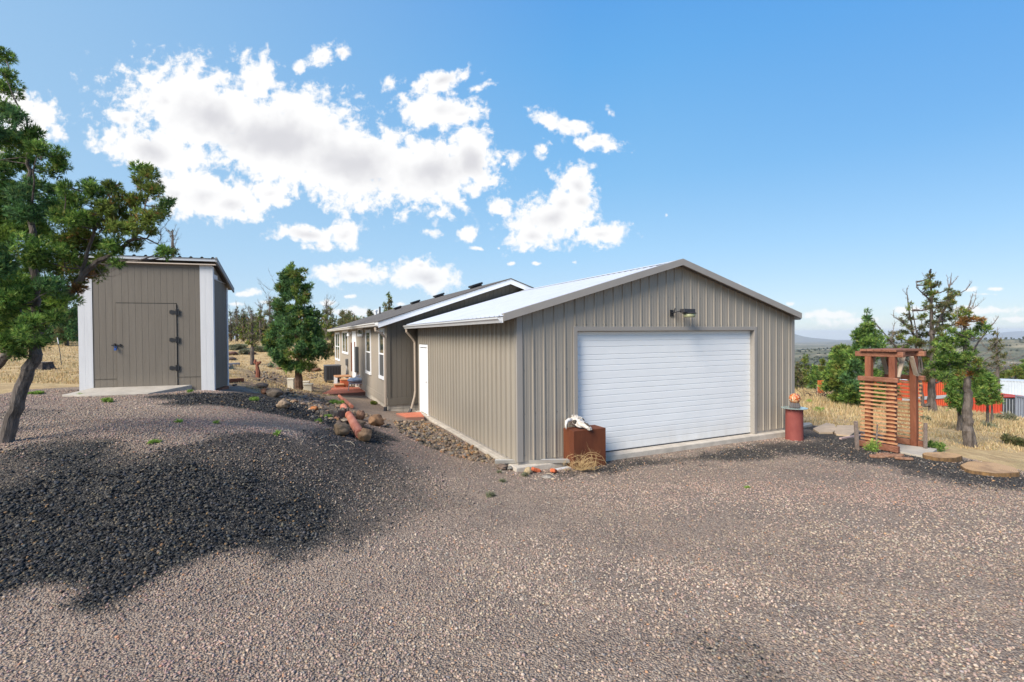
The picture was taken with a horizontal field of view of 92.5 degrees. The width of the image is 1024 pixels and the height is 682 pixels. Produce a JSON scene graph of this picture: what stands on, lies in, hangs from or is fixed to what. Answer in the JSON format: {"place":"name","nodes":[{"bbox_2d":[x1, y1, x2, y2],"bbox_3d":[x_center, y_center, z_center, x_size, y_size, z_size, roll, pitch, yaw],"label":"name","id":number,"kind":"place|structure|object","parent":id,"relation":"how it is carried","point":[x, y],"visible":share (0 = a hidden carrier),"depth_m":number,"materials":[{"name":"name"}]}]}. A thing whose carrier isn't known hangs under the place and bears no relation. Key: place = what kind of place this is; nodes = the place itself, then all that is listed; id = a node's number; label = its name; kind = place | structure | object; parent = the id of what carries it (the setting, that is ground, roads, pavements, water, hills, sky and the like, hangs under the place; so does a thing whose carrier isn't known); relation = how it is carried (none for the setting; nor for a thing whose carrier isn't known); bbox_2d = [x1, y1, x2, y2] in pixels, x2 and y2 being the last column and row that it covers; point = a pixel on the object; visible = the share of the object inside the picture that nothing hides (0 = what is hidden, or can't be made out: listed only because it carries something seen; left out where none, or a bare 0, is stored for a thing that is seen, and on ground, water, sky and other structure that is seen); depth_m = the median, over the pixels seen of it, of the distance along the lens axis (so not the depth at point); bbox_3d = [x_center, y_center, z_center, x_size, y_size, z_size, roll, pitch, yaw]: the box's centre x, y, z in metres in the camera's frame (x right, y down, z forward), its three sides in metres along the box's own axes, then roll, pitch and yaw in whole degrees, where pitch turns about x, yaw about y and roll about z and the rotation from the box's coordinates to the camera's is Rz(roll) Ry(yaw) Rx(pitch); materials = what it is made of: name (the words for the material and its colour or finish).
{"place":"outdoors","nodes":[
{"label":"outdoors","id":0,"kind":"place"},
{"bbox_2d":[0,339,1023,681],"bbox_3d":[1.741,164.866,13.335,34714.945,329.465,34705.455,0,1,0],"label":"ground","id":1,"kind":"structure","parent":0,"point":[532,517],"depth_m":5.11,"materials":[{"name":"gravel"}]},
{"bbox_2d":[21,272,57,343],"bbox_3d":[-34.509,-1.887,36.018,4.978,6.510,2.596,0,1,41],"label":"juniper tree","id":2,"kind":"object","parent":1,"relation":"on","point":[50,332],"visible":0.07,"depth_m":34.95,"materials":[{"name":"green plant"}]},
{"bbox_2d":[36,362,56,369],"bbox_3d":[-16.663,0.926,17.387,0.868,0.364,0.860,0,1,0],"label":"stump","id":3,"kind":"object","parent":1,"relation":"on","point":[46,365],"visible":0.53,"depth_m":17.28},
{"bbox_2d":[49,287,77,345],"bbox_3d":[-30.889,-1.448,33.990,2.078,5.670,3.448,-1,1,-37],"label":"juniper tree","id":4,"kind":"object","parent":1,"relation":"on","point":[67,330],"visible":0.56,"depth_m":33.29,"materials":[{"name":"green plant"}]},
{"bbox_2d":[0,45,180,443],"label":"juniper tree","id":5,"kind":"object","parent":1,"relation":"on","point":[23,214],"visible":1,"depth_m":6.08,"materials":[{"name":"green plant"}]},
{"bbox_2d":[62,385,191,396],"bbox_3d":[-8.728,1.181,11.177,2.292,0.218,0.720,-1,1,-17],"label":"concrete pad","id":6,"kind":"object","parent":1,"relation":"on","point":[106,391],"visible":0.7,"depth_m":11.14,"materials":[{"name":"concrete"}]},
{"bbox_2d":[67,253,233,390],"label":"garden shed","id":7,"kind":"structure","parent":1,"relation":"on","point":[160,322],"depth_m":11.63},
{"bbox_2d":[111,303,178,386],"bbox_3d":[-8.622,0.167,11.552,1.364,2.103,0.085,-1,1,-17],"label":"shed door","id":8,"kind":"structure","parent":7,"relation":"in","point":[147,339],"depth_m":11.57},
{"bbox_2d":[165,227,179,256],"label":"juniper tree","id":9,"kind":"object","parent":1,"relation":"on","point":[172,242],"visible":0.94,"depth_m":29.79,"materials":[{"name":"green plant"}]},
{"bbox_2d":[1,307,368,341],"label":"thicket","id":10,"kind":"object","parent":1,"relation":"on","point":[350,318],"visible":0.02,"depth_m":54.07,"materials":[{"name":"green plant"}]},
{"bbox_2d":[228,308,237,340],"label":"juniper tree","id":11,"kind":"object","parent":1,"relation":"on","point":[230,330],"visible":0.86,"depth_m":54.80,"materials":[{"name":"green plant"}]},
{"bbox_2d":[228,306,240,340],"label":"juniper tree","id":12,"kind":"object","parent":1,"relation":"on","point":[235,330],"visible":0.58,"depth_m":57.74,"materials":[{"name":"green plant"}]},
{"bbox_2d":[229,378,243,382],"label":"wooden beam","id":13,"kind":"structure","parent":1,"relation":"on","point":[236,380],"depth_m":15.37,"materials":[{"name":"brown wood"}]},
{"bbox_2d":[229,343,248,349],"bbox_3d":[-19.580,0.436,34.693,1.496,0.649,1.575,0,1,0],"label":"sagebrush","id":14,"kind":"object","parent":1,"relation":"on","point":[236,346],"visible":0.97,"depth_m":34.62,"materials":[{"name":"green plant"}]},
{"bbox_2d":[236,305,248,341],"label":"juniper tree","id":15,"kind":"object","parent":1,"relation":"on","point":[242,337],"visible":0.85,"depth_m":51.68,"materials":[{"name":"green plant"}]},
{"bbox_2d":[237,349,254,353],"bbox_3d":[-18.061,0.752,33.250,0.929,0.621,1.263,0,1,0],"label":"sagebrush","id":16,"kind":"object","parent":1,"relation":"on","point":[243,351],"visible":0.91,"depth_m":32.91,"materials":[{"name":"green plant"}]},
{"bbox_2d":[243,303,257,337],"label":"juniper tree","id":17,"kind":"object","parent":1,"relation":"on","point":[251,312],"visible":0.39,"depth_m":49.71,"materials":[{"name":"green plant"}]},
{"bbox_2d":[243,310,264,364],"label":"juniper tree","id":18,"kind":"object","parent":1,"relation":"on","point":[252,341],"visible":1,"depth_m":29.92,"materials":[{"name":"green plant"}]},
{"bbox_2d":[253,359,260,377],"bbox_3d":[-10.166,1.139,19.575,0.320,0.832,0.200,0,1,0],"label":"old post","id":19,"kind":"object","parent":1,"relation":"on","point":[256,363],"visible":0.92,"depth_m":19.52,"materials":[{"name":"wood"}]},
{"bbox_2d":[249,345,265,351],"bbox_3d":[-17.774,0.569,34.638,1.335,0.675,1.106,0,1,0],"label":"sagebrush","id":20,"kind":"object","parent":1,"relation":"on","point":[259,348],"visible":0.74,"depth_m":34.34,"materials":[{"name":"green plant"}]},
{"bbox_2d":[254,299,266,341],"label":"juniper tree","id":21,"kind":"object","parent":1,"relation":"on","point":[260,317],"visible":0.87,"depth_m":47.74,"materials":[{"name":"green plant"}]},
{"bbox_2d":[253,382,268,387],"bbox_3d":[-7.539,1.334,14.733,0.411,0.174,0.401,0,1,0],"label":"boulder","id":22,"kind":"object","parent":1,"relation":"on","point":[262,385],"visible":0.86,"depth_m":14.62,"materials":[{"name":"stone"}]},
{"bbox_2d":[262,294,277,330],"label":"juniper tree","id":23,"kind":"object","parent":1,"relation":"on","point":[266,313],"visible":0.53,"depth_m":45.76,"materials":[{"name":"green plant"}]},
{"bbox_2d":[266,388,283,396],"bbox_3d":[-6.269,1.360,12.964,0.458,0.241,0.404,0,1,0],"label":"boulder","id":24,"kind":"object","parent":1,"relation":"on","point":[274,392],"visible":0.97,"depth_m":12.82,"materials":[{"name":"stone"}]},
{"bbox_2d":[276,398,290,408],"bbox_3d":[-4.917,1.351,10.575,0.297,0.232,0.270,0,1,0],"label":"boulder","id":25,"kind":"object","parent":1,"relation":"on","point":[284,403],"visible":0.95,"depth_m":10.48,"materials":[{"name":"stone"}]},
{"bbox_2d":[287,378,294,388],"bbox_3d":[-7.851,1.539,17.421,0.230,0.440,0.230,-1,1,-11],"label":"utility box","id":26,"kind":"object","parent":1,"relation":"on","point":[290,382],"visible":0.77,"depth_m":17.32,"materials":[{"name":"beige plastic"}]},
{"bbox_2d":[258,261,330,389],"bbox_3d":[-8.155,-0.484,18.249,2.214,5.088,3.551,-1,1,-38],"label":"bushy juniper","id":27,"kind":"object","parent":1,"relation":"on","point":[311,345],"visible":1,"depth_m":17.61,"materials":[{"name":"green plant"}]},
{"bbox_2d":[303,383,312,390],"bbox_3d":[-8.118,1.873,19.525,0.350,0.340,0.310,-1,1,-11],"label":"utility box","id":28,"kind":"object","parent":1,"relation":"on","point":[308,386],"visible":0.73,"depth_m":19.40,"materials":[{"name":"beige plastic"}]},
{"bbox_2d":[321,295,335,339],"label":"juniper tree","id":29,"kind":"object","parent":1,"relation":"on","point":[326,326],"visible":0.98,"depth_m":43.68,"materials":[{"name":"green plant"}]},
{"bbox_2d":[312,406,348,416],"bbox_3d":[-4.239,1.657,11.423,0.858,0.190,0.679,0,1,0],"label":"boulder","id":30,"kind":"object","parent":1,"relation":"on","point":[337,412],"visible":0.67,"depth_m":11.22,"materials":[{"name":"stone"}]},
{"bbox_2d":[326,336,334,356],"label":"juniper tree","id":31,"kind":"object","parent":1,"relation":"on","point":[332,342],"visible":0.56,"depth_m":33.85,"materials":[{"name":"green plant"}]},
{"bbox_2d":[323,364,340,382],"bbox_3d":[-8.980,1.681,24.503,1.000,0.980,1.000,-1,1,-25],"label":"air conditioner","id":32,"kind":"object","parent":1,"relation":"on","point":[331,371],"visible":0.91,"depth_m":24.14,"materials":[{"name":"grey"}]},
{"bbox_2d":[334,422,350,435],"bbox_3d":[-3.168,1.648,9.149,0.268,0.263,0.352,-1,1,-36],"label":"boulder","id":33,"kind":"object","parent":1,"relation":"on","point":[340,428],"visible":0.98,"depth_m":9.04,"materials":[{"name":"stone"}]},
{"bbox_2d":[334,375,350,385],"bbox_3d":[-8.208,1.929,23.730,0.720,0.520,0.950,-1,1,-25],"label":"landing","id":34,"kind":"object","parent":1,"relation":"on","point":[335,378],"visible":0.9,"depth_m":23.51,"materials":[{"name":"brown wood"}]},
{"bbox_2d":[322,387,364,395],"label":"patio","id":35,"kind":"structure","parent":1,"relation":"on","point":[355,391],"depth_m":20.00,"materials":[{"name":"brown"}]},
{"bbox_2d":[348,375,361,390],"bbox_3d":[-6.477,1.792,20.706,0.886,0.783,0.730,-1,1,-17],"label":"wire chair","id":36,"kind":"object","parent":35,"relation":"on","point":[349,383],"visible":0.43,"depth_m":20.37,"materials":[{"name":"silver metal"}]},
{"bbox_2d":[347,377,361,382],"bbox_3d":[-6.564,1.643,20.594,0.682,0.216,0.535,-1,1,-11],"label":"cushion","id":37,"kind":"object","parent":36,"relation":"on","point":[355,380],"visible":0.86,"depth_m":20.43,"materials":[{"name":"fabric"}]},
{"bbox_2d":[340,378,348,386],"bbox_3d":[-7.779,1.967,22.789,0.400,0.410,0.620,-1,1,-25],"label":"wooden step","id":38,"kind":"object","parent":1,"relation":"on","point":[344,381],"visible":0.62,"depth_m":22.54,"materials":[{"name":"brown wood"}]},
{"bbox_2d":[340,404,361,437],"bbox_3d":[-3.689,1.735,11.150,0.192,0.274,4.366,-1,1,-23],"label":"log","id":39,"kind":"object","parent":1,"relation":"on","point":[355,425],"visible":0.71,"depth_m":10.01,"materials":[{"name":"wood"}]},
{"bbox_2d":[356,410,364,419],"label":"boulder","id":40,"kind":"object","parent":1,"relation":"on","point":[360,414],"visible":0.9,"depth_m":11.64,"materials":[{"name":"stone"}]},
{"bbox_2d":[357,428,371,441],"bbox_3d":[-2.748,1.751,9.150,0.259,0.275,0.262,0,1,45],"label":"boulder","id":41,"kind":"object","parent":1,"relation":"on","point":[364,434],"visible":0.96,"depth_m":9.06,"materials":[{"name":"stone"}]},
{"bbox_2d":[246,369,494,462],"bbox_3d":[-8.265,1.715,19.788,5.071,1.134,25.988,-1,1,-27],"label":"rock rubble","id":42,"kind":"object","parent":1,"relation":"on","point":[414,427],"visible":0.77,"depth_m":11.37,"materials":[{"name":"stone"}]},
{"bbox_2d":[368,414,383,425],"bbox_3d":[-3.137,1.820,11.262,0.341,0.286,0.363,-1,1,-40],"label":"boulder","id":43,"kind":"object","parent":1,"relation":"on","point":[376,420],"visible":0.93,"depth_m":11.14,"materials":[{"name":"stone"}]},
{"bbox_2d":[381,291,393,311],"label":"juniper tree","id":44,"kind":"object","parent":1,"relation":"on","point":[389,303],"visible":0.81,"depth_m":59.64,"materials":[{"name":"green plant"}]},
{"bbox_2d":[396,412,423,420],"bbox_3d":[-2.961,2.230,14.209,0.718,0.180,0.888,-1,1,-18],"label":"door step","id":45,"kind":"object","parent":1,"relation":"on","point":[419,416],"depth_m":14.08,"materials":[{"name":"brown"}]},
{"bbox_2d":[327,278,533,411],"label":"house","id":46,"kind":"structure","parent":1,"relation":"on","point":[375,351],"depth_m":16.44,"materials":[{"name":"paint"}]},
{"bbox_2d":[335,332,339,360],"bbox_3d":[-10.518,0.321,29.522,0.050,1.688,2.562,-1,1,-25],"label":"window","id":47,"kind":"structure","parent":46,"relation":"in","point":[337,334],"depth_m":29.50,"materials":[{"name":"white paint"}]},
{"bbox_2d":[342,330,348,354],"bbox_3d":[-8.795,0.064,25.817,0.050,1.222,2.647,-1,1,-25],"label":"window","id":48,"kind":"structure","parent":46,"relation":"in","point":[344,333],"depth_m":25.71,"materials":[{"name":"white paint"}]},
{"bbox_2d":[352,331,356,376],"bbox_3d":[-7.222,0.618,22.465,0.035,2.158,1.305,-1,1,-25],"label":"house door","id":49,"kind":"structure","parent":46,"relation":"in","point":[353,332],"depth_m":22.64,"materials":[{"name":"white paint"}]},
{"bbox_2d":[365,329,371,374],"bbox_3d":[-5.506,0.414,18.751,0.050,1.701,1.242,-1,1,-25],"label":"window","id":50,"kind":"structure","parent":46,"relation":"in","point":[367,332],"depth_m":18.73,"materials":[{"name":"white paint"}]},
{"bbox_2d":[378,328,384,379],"bbox_3d":[-4.304,0.420,16.172,0.050,1.682,1.002,-1,1,-25],"label":"window","id":51,"kind":"structure","parent":46,"relation":"in","point":[380,338],"depth_m":16.22,"materials":[{"name":"white paint"}]},
{"bbox_2d":[497,463,507,469],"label":"rock","id":52,"kind":"object","parent":1,"relation":"on","point":[500,466],"visible":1,"depth_m":8.89,"materials":[{"name":"stone"}]},
{"bbox_2d":[0,340,1023,452],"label":"dry grass","id":53,"kind":"structure","parent":1,"relation":"on","point":[939,417],"depth_m":17.35,"materials":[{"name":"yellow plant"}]},
{"bbox_2d":[495,459,569,463],"bbox_3d":[0.373,2.232,9.112,1.384,0.075,0.115,0,1,-2],"label":"foundation","id":54,"kind":"object","parent":1,"relation":"on","point":[499,461],"visible":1,"depth_m":9.06,"materials":[{"name":"concrete"}]},
{"bbox_2d":[560,449,605,470],"bbox_3d":[1.217,2.061,8.727,0.968,0.519,0.544,0,1,0],"label":"tumbleweed","id":55,"kind":"object","parent":1,"relation":"on","point":[581,464],"visible":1,"depth_m":8.77,"materials":[{"name":"plant"}]},
{"bbox_2d":[563,425,605,468],"bbox_3d":[1.379,2.030,9.311,0.710,0.760,0.370,-1,1,-25],"label":"steel box","id":56,"kind":"object","parent":1,"relation":"on","point":[578,441],"visible":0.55,"depth_m":9.16,"materials":[{"name":"metal"}]},
{"bbox_2d":[565,415,591,429],"bbox_3d":[1.256,1.525,9.196,0.477,0.253,0.462,-1,1,-41],"label":"bison skull","id":57,"kind":"object","parent":56,"relation":"on","point":[577,421],"visible":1,"depth_m":9.20,"materials":[{"name":"white"}]},
{"bbox_2d":[403,259,801,471],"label":"metal garage","id":58,"kind":"structure","parent":1,"relation":"on","point":[629,363],"depth_m":10.46,"materials":[{"name":"paint"}]},
{"bbox_2d":[421,348,426,413],"bbox_3d":[-2.661,1.199,14.886,0.105,1.980,0.810,-1,1,-25],"label":"side door","id":59,"kind":"structure","parent":58,"relation":"in","point":[423,350],"depth_m":14.93,"materials":[{"name":"white paint"}]},
{"bbox_2d":[578,330,749,451],"bbox_3d":[3.435,1.000,10.599,4.880,2.442,0.036,-1,1,-25],"label":"overhead door","id":60,"kind":"structure","parent":58,"relation":"in","point":[646,388],"depth_m":10.51,"materials":[{"name":"white metal"}]},
{"bbox_2d":[670,308,695,316],"bbox_3d":[3.644,-0.600,10.361,0.521,0.199,0.297,-1,1,-8],"label":"wall lamp","id":61,"kind":"object","parent":58,"relation":"attached to","point":[688,312],"visible":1,"depth_m":10.30,"materials":[{"name":"black plastic"}]},
{"bbox_2d":[785,409,803,440],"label":"pillar","id":62,"kind":"structure","parent":1,"relation":"on","point":[794,428],"depth_m":11.32,"materials":[{"name":"red concrete"}]},
{"bbox_2d":[781,406,807,409],"bbox_3d":[6.606,1.565,11.472,0.564,0.014,0.564,0,1,0],"label":"glass disc","id":63,"kind":"object","parent":62,"relation":"on","point":[788,407],"visible":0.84,"depth_m":11.34,"materials":[{"name":"grey"}]},
{"bbox_2d":[789,393,800,407],"bbox_3d":[6.605,1.389,11.450,0.244,0.337,0.244,0,1,0],"label":"ball ornament","id":64,"kind":"object","parent":63,"relation":"on","point":[794,399],"visible":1,"depth_m":11.37,"materials":[{"name":"orange"}]},
{"bbox_2d":[795,361,806,388],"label":"juniper tree","id":65,"kind":"object","parent":1,"relation":"on","point":[798,373],"visible":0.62,"depth_m":37.81,"materials":[{"name":"green plant"}]},
{"bbox_2d":[799,353,809,387],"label":"juniper tree","id":66,"kind":"object","parent":1,"relation":"on","point":[805,360],"visible":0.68,"depth_m":41.79,"materials":[{"name":"green plant"}]},
{"bbox_2d":[806,364,824,389],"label":"juniper tree","id":67,"kind":"object","parent":1,"relation":"on","point":[814,374],"visible":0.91,"depth_m":39.67,"materials":[{"name":"green plant"}]},
{"bbox_2d":[817,358,827,378],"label":"juniper tree","id":68,"kind":"object","parent":1,"relation":"on","point":[822,361],"visible":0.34,"depth_m":54.72,"materials":[{"name":"green plant"}]},
{"bbox_2d":[813,423,836,433],"bbox_3d":[8.259,2.356,12.876,0.478,0.160,1.650,0,1,44],"label":"flagstone","id":69,"kind":"object","parent":1,"relation":"on","point":[827,428],"visible":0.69,"depth_m":12.75,"materials":[{"name":"stone"}]},
{"bbox_2d":[799,383,857,396],"bbox_3d":[18.352,2.760,27.793,4.827,1.188,2.318,0,1,0],"label":"brush pile","id":70,"kind":"object","parent":1,"relation":"on","point":[823,394],"visible":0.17,"depth_m":28.02,"materials":[{"name":"brown"}]},
{"bbox_2d":[816,343,854,403],"bbox_3d":[15.352,1.668,22.988,2.433,3.211,1.542,-1,1,-34],"label":"round juniper","id":71,"kind":"object","parent":1,"relation":"on","point":[834,365],"visible":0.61,"depth_m":22.63,"materials":[{"name":"green plant"}]},
{"bbox_2d":[834,425,853,436],"bbox_3d":[8.617,2.360,12.642,0.451,0.160,1.654,0,1,36],"label":"flagstone","id":72,"kind":"object","parent":1,"relation":"on","point":[844,430],"visible":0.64,"depth_m":12.50,"materials":[{"name":"stone"}]},
{"bbox_2d":[854,421,858,448],"bbox_3d":[7.318,2.042,10.408,0.098,0.676,0.051,0,1,0],"label":"garden stake","id":73,"kind":"object","parent":1,"relation":"on","point":[856,434],"visible":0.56,"depth_m":10.38,"materials":[{"name":"grey wood"}]},
{"bbox_2d":[833,307,905,406],"bbox_3d":[16.014,0.868,22.008,4.598,4.870,2.473,-1,1,-37],"label":"pointed juniper","id":74,"kind":"object","parent":1,"relation":"on","point":[866,335],"visible":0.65,"depth_m":21.37,"materials":[{"name":"green plant"}]},
{"bbox_2d":[863,438,881,451],"bbox_3d":[7.480,2.192,10.195,0.309,0.372,0.329,0,1,0],"label":"shrub","id":75,"kind":"object","parent":1,"relation":"on","point":[871,448],"visible":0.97,"depth_m":10.18,"materials":[{"name":"green plant"}]},
{"bbox_2d":[869,454,885,457],"bbox_3d":[7.183,2.266,9.630,0.270,0.050,0.120,-3,8,20],"label":"bark piece","id":76,"kind":"object","parent":1,"relation":"on","point":[876,456],"visible":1,"depth_m":9.60,"materials":[{"name":"wood"}]},
{"bbox_2d":[855,348,925,452],"bbox_3d":[8.209,1.276,10.645,1.155,2.217,0.910,-1,1,-27],"label":"garden arbor","id":77,"kind":"object","parent":1,"relation":"on","point":[893,376],"visible":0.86,"depth_m":10.54,"materials":[{"name":"brown wood"}]},
{"bbox_2d":[883,454,903,457],"bbox_3d":[7.532,2.266,9.689,0.395,0.050,0.120,-4,7,6],"label":"bark piece","id":78,"kind":"object","parent":1,"relation":"on","point":[892,455],"visible":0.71,"depth_m":9.65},
{"bbox_2d":[894,456,913,459],"bbox_3d":[7.560,2.264,9.451,0.310,0.050,0.120,1,-3,17],"label":"bark piece","id":79,"kind":"object","parent":1,"relation":"on","point":[903,458],"visible":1,"depth_m":9.42,"materials":[{"name":"wood"}]},
{"bbox_2d":[795,336,1023,407],"bbox_3d":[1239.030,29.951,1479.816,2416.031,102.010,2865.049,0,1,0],"label":"woodland","id":80,"kind":"object","parent":1,"relation":"on","point":[826,357],"visible":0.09,"depth_m":1413.73,"materials":[{"name":"green plant"}]},
{"bbox_2d":[875,379,950,405],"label":"shipping container","id":81,"kind":"object","parent":1,"relation":"on","point":[940,394],"visible":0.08,"depth_m":45.44,"materials":[{"name":"red"}]},
{"bbox_2d":[897,444,936,456],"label":"stepping slab","id":82,"kind":"structure","parent":1,"relation":"on","point":[916,451],"depth_m":10.18,"materials":[{"name":"concrete"}]},
{"bbox_2d":[873,272,971,412],"bbox_3d":[19.986,0.143,24.038,6.025,7.065,2.464,0,1,0],"label":"sparse juniper","id":83,"kind":"object","parent":1,"relation":"on","point":[916,340],"visible":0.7,"depth_m":23.89,"materials":[{"name":"green plant"}]},
{"bbox_2d":[923,423,927,448],"bbox_3d":[8.728,2.076,10.348,0.056,0.691,0.045,0,1,0],"label":"garden stake","id":84,"kind":"object","parent":1,"relation":"on","point":[925,434],"visible":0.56,"depth_m":10.33,"materials":[{"name":"grey wood"}]},
{"bbox_2d":[927,440,948,451],"bbox_3d":[9.097,2.267,10.509,0.484,0.342,0.328,-1,1,-21],"label":"shrub","id":85,"kind":"object","parent":1,"relation":"on","point":[937,445],"visible":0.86,"depth_m":10.47,"materials":[{"name":"green plant"}]},
{"bbox_2d":[922,452,962,461],"bbox_3d":[8.470,2.312,9.634,0.764,0.150,0.477,-1,1,-11],"label":"wood slice","id":86,"kind":"object","parent":1,"relation":"on","point":[947,457],"visible":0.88,"depth_m":9.51,"materials":[{"name":"brown wood"}]},
{"bbox_2d":[942,371,973,430],"bbox_3d":[13.174,1.806,14.460,1.222,2.038,0.710,-1,1,-40],"label":"juniper","id":87,"kind":"object","parent":1,"relation":"on","point":[950,390],"visible":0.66,"depth_m":14.29,"materials":[{"name":"green plant"}]},
{"bbox_2d":[901,331,1023,339],"bbox_3d":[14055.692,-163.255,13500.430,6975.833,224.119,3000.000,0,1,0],"label":"hill","id":88,"kind":"structure","parent":1,"relation":"on","point":[1014,334],"depth_m":13043.25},
{"bbox_2d":[923,290,1023,447],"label":"gnarled juniper","id":89,"kind":"object","parent":1,"relation":"on","point":[946,355],"visible":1,"depth_m":11.33,"materials":[{"name":"green plant"}]},
{"bbox_2d":[971,371,1004,422],"bbox_3d":[16.434,2.037,17.002,1.910,2.166,0.949,-1,1,-24],"label":"juniper","id":90,"kind":"object","parent":1,"relation":"on","point":[988,385],"visible":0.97,"depth_m":16.71,"materials":[{"name":"green plant"}]},
{"bbox_2d":[960,461,1019,476],"bbox_3d":[8.542,2.329,8.769,1.057,0.130,0.756,-1,1,-29],"label":"wood slice","id":91,"kind":"object","parent":1,"relation":"on","point":[993,469],"visible":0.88,"depth_m":8.65,"materials":[{"name":"brown wood"}]},
{"bbox_2d":[990,384,1001,421],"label":"juniper","id":92,"kind":"object","parent":1,"relation":"on","point":[991,416],"visible":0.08,"depth_m":20.00,"materials":[{"name":"brown plant"}]},
{"bbox_2d":[972,393,1020,413],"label":"shipping container","id":93,"kind":"object","parent":1,"relation":"on","point":[1009,403],"visible":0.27,"depth_m":47.41,"materials":[{"name":"red metal"}]},
{"bbox_2d":[1002,398,1014,413],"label":"open door","id":94,"kind":"structure","parent":93,"relation":"in","point":[1004,398],"depth_m":46.46,"materials":[{"name":"metal"}]},
{"bbox_2d":[979,328,1023,391],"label":"slender juniper","id":95,"kind":"object","parent":1,"relation":"on","point":[996,347],"visible":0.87,"depth_m":25.96,"materials":[{"name":"green plant"}]},
{"bbox_2d":[993,361,1013,378],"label":"juniper tree","id":96,"kind":"object","parent":1,"relation":"on","point":[1006,374],"visible":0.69,"depth_m":65.46,"materials":[{"name":"green plant"}]},
{"bbox_2d":[993,411,1019,420],"bbox_3d":[25.865,4.040,25.685,1.180,0.795,0.845,-1,1,-20],"label":"grass tuft","id":97,"kind":"object","parent":1,"relation":"on","point":[1007,415],"visible":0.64,"depth_m":25.59,"materials":[{"name":"green plant"}]},
{"bbox_2d":[999,433,1023,446],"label":"shrub","id":98,"kind":"object","parent":1,"relation":"on","point":[1006,438],"visible":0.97,"depth_m":12.29,"materials":[{"name":"green plant"}]},
{"bbox_2d":[1000,379,1023,395],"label":"shipping container","id":99,"kind":"object","parent":1,"relation":"on","point":[1014,386],"visible":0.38,"depth_m":60.57,"materials":[{"name":"white"}]},
{"bbox_2d":[1009,364,1023,379],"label":"juniper tree","id":100,"kind":"object","parent":1,"relation":"on","point":[1018,370],"visible":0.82,"depth_m":69.34,"materials":[{"name":"green plant"}]},
{"bbox_2d":[1015,395,1023,417],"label":"shipping container","id":101,"kind":"object","parent":1,"relation":"on","point":[1019,406],"visible":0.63,"depth_m":39.66,"materials":[{"name":"metal"}]},
{"bbox_2d":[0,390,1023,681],"bbox_3d":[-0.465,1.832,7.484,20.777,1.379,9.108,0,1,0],"label":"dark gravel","id":102,"kind":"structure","parent":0,"point":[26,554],"depth_m":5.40,"materials":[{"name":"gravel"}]},
{"bbox_2d":[0,0,1023,339],"label":"sky","id":103,"kind":"structure","parent":0,"point":[817,158],"materials":[{"name":"blue"}]},
{"bbox_2d":[795,334,843,341],"bbox_3d":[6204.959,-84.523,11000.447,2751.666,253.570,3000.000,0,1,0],"label":"hill","id":104,"kind":"structure","parent":0,"point":[798,338],"depth_m":9999.44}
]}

